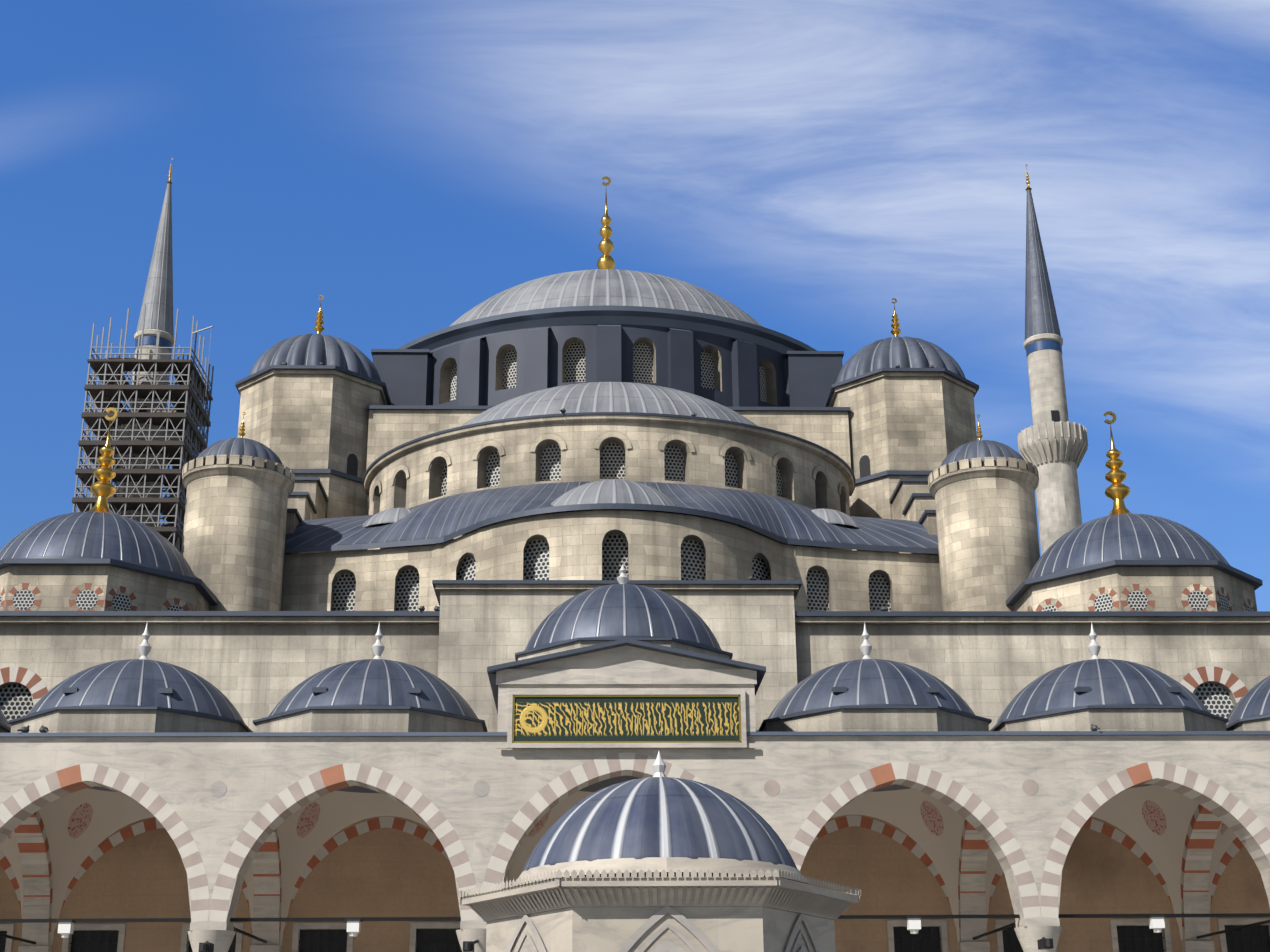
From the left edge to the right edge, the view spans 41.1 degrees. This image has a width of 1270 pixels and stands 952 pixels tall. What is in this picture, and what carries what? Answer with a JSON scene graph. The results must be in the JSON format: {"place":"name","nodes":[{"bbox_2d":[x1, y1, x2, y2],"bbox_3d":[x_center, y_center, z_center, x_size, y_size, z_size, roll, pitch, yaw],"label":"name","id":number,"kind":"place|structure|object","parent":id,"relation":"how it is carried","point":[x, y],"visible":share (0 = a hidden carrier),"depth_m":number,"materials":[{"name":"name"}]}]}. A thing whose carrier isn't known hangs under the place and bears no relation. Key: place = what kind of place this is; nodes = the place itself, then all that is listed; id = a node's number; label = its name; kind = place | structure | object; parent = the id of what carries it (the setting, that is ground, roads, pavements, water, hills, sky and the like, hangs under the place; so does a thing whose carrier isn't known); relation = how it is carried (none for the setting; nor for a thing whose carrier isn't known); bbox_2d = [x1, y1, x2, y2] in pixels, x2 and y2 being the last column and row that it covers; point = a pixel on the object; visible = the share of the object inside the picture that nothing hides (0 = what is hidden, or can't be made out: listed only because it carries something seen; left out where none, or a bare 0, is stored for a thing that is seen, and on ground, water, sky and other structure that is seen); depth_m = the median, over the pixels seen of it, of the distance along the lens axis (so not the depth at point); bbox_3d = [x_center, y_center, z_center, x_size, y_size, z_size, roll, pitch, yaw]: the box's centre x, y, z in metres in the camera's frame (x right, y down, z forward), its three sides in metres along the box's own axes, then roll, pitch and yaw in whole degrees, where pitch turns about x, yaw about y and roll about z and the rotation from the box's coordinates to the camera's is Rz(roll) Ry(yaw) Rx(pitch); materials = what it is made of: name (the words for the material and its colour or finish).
{"place":"outdoors","nodes":[
{"label":"outdoors","id":0,"kind":"place"},
{"bbox_2d":[0,621,1269,792],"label":"portico domes","id":1,"kind":"structure","parent":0,"point":[143,693],"depth_m":48.31,"materials":[{"name":"grey metal"}]},
{"bbox_2d":[0,0,1269,610],"label":"sky","id":2,"kind":"structure","parent":0,"point":[809,167],"materials":[{"name":"blue"}]},
{"label":"ground","id":3,"kind":"structure","parent":0,"visible":0},
{"bbox_2d":[110,158,179,526],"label":"minaret","id":4,"kind":"object","parent":3,"relation":"on","point":[158,299],"visible":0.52,"depth_m":126.68,"materials":[{"name":"grey metal"}]},
{"bbox_2d":[72,305,213,552],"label":"scaffolding","id":5,"kind":"object","parent":4,"relation":"attached to","point":[185,416],"visible":0.5,"depth_m":122.14,"materials":[{"name":"silver metal"}]},
{"bbox_2d":[0,785,1269,951],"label":"portico interior","id":6,"kind":"object","parent":3,"relation":"on","point":[86,853],"visible":0.4,"depth_m":52.75,"materials":[{"name":"beige stone"}]},
{"bbox_2d":[487,564,765,748],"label":"portal block","id":7,"kind":"structure","parent":6,"relation":"on","point":[622,664],"depth_m":46.24,"materials":[{"name":"stone"}]},
{"bbox_2d":[0,731,1269,924],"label":"arcade front","id":8,"kind":"object","parent":6,"relation":"attached to","point":[221,807],"visible":0.94,"depth_m":45.53,"materials":[{"name":"stone"}]},
{"bbox_2d":[17,362,1099,732],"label":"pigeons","id":9,"kind":"object","parent":8,"relation":"on","point":[421,608],"visible":0.79,"depth_m":55.31,"materials":[{"name":"grey"}]},
{"bbox_2d":[0,913,1269,951],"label":"tie rods","id":10,"kind":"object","parent":8,"relation":"attached to","point":[1038,935],"depth_m":44.47,"materials":[{"name":"black metal"}]},
{"bbox_2d":[0,580,1269,731],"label":"facade wall","id":11,"kind":"structure","parent":6,"relation":"on","point":[251,666],"depth_m":55.33,"materials":[{"name":"stone"}]},
{"bbox_2d":[0,407,217,610],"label":"corner dome","id":12,"kind":"structure","parent":11,"relation":"on","point":[99,555],"depth_m":58.32,"materials":[{"name":"metal"}]},
{"bbox_2d":[181,412,294,610],"bbox_3d":[-15.429,3.102,64.950,4.278,11.964,4.278,0,-20,-2],"label":"turret","id":13,"kind":"object","parent":11,"relation":"on","point":[240,490],"visible":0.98,"depth_m":63.85,"materials":[{"name":"stone"}]},
{"bbox_2d":[235,295,391,553],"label":"domed turret","id":14,"kind":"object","parent":11,"relation":"on","point":[306,418],"depth_m":77.78,"materials":[{"name":"stone"}]},
{"bbox_2d":[366,349,850,544],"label":"arch wall","id":15,"kind":"structure","parent":11,"relation":"on","point":[408,414],"depth_m":79.33,"materials":[{"name":"stone"}]},
{"bbox_2d":[398,176,816,406],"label":"dome","id":16,"kind":"structure","parent":15,"relation":"on","point":[605,321],"depth_m":82.54,"materials":[{"name":"grey metal"}]},
{"bbox_2d":[281,479,942,610],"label":"exedra level","id":17,"kind":"object","parent":11,"relation":"on","point":[664,536],"visible":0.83,"depth_m":65.09,"materials":[{"name":"stone"}]},
{"bbox_2d":[363,382,855,549],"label":"semi-dome","id":18,"kind":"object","parent":17,"relation":"on","point":[628,431],"depth_m":69.37,"materials":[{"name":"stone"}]},
{"bbox_2d":[824,298,978,554],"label":"domed turret","id":19,"kind":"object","parent":11,"relation":"on","point":[912,422],"depth_m":78.48,"materials":[{"name":"stone"}]},
{"bbox_2d":[928,414,1039,610],"bbox_3d":[13.761,3.177,65.737,4.278,11.964,4.278,0,-20,-2],"label":"turret","id":20,"kind":"object","parent":11,"relation":"on","point":[982,493],"visible":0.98,"depth_m":64.62,"materials":[{"name":"stone"}]},
{"bbox_2d":[1006,411,1262,610],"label":"corner dome","id":21,"kind":"structure","parent":11,"relation":"on","point":[1120,557],"depth_m":59.34,"materials":[{"name":"metal"}]},
{"bbox_2d":[459,752,860,951],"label":"fountain","id":22,"kind":"object","parent":3,"relation":"on","point":[659,861],"visible":1,"depth_m":21.57,"materials":[{"name":"stone"}]},
{"bbox_2d":[1017,164,1087,554],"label":"minaret","id":23,"kind":"object","parent":3,"relation":"on","point":[1052,444],"visible":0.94,"depth_m":126.19,"materials":[{"name":"grey stone"}]}
]}

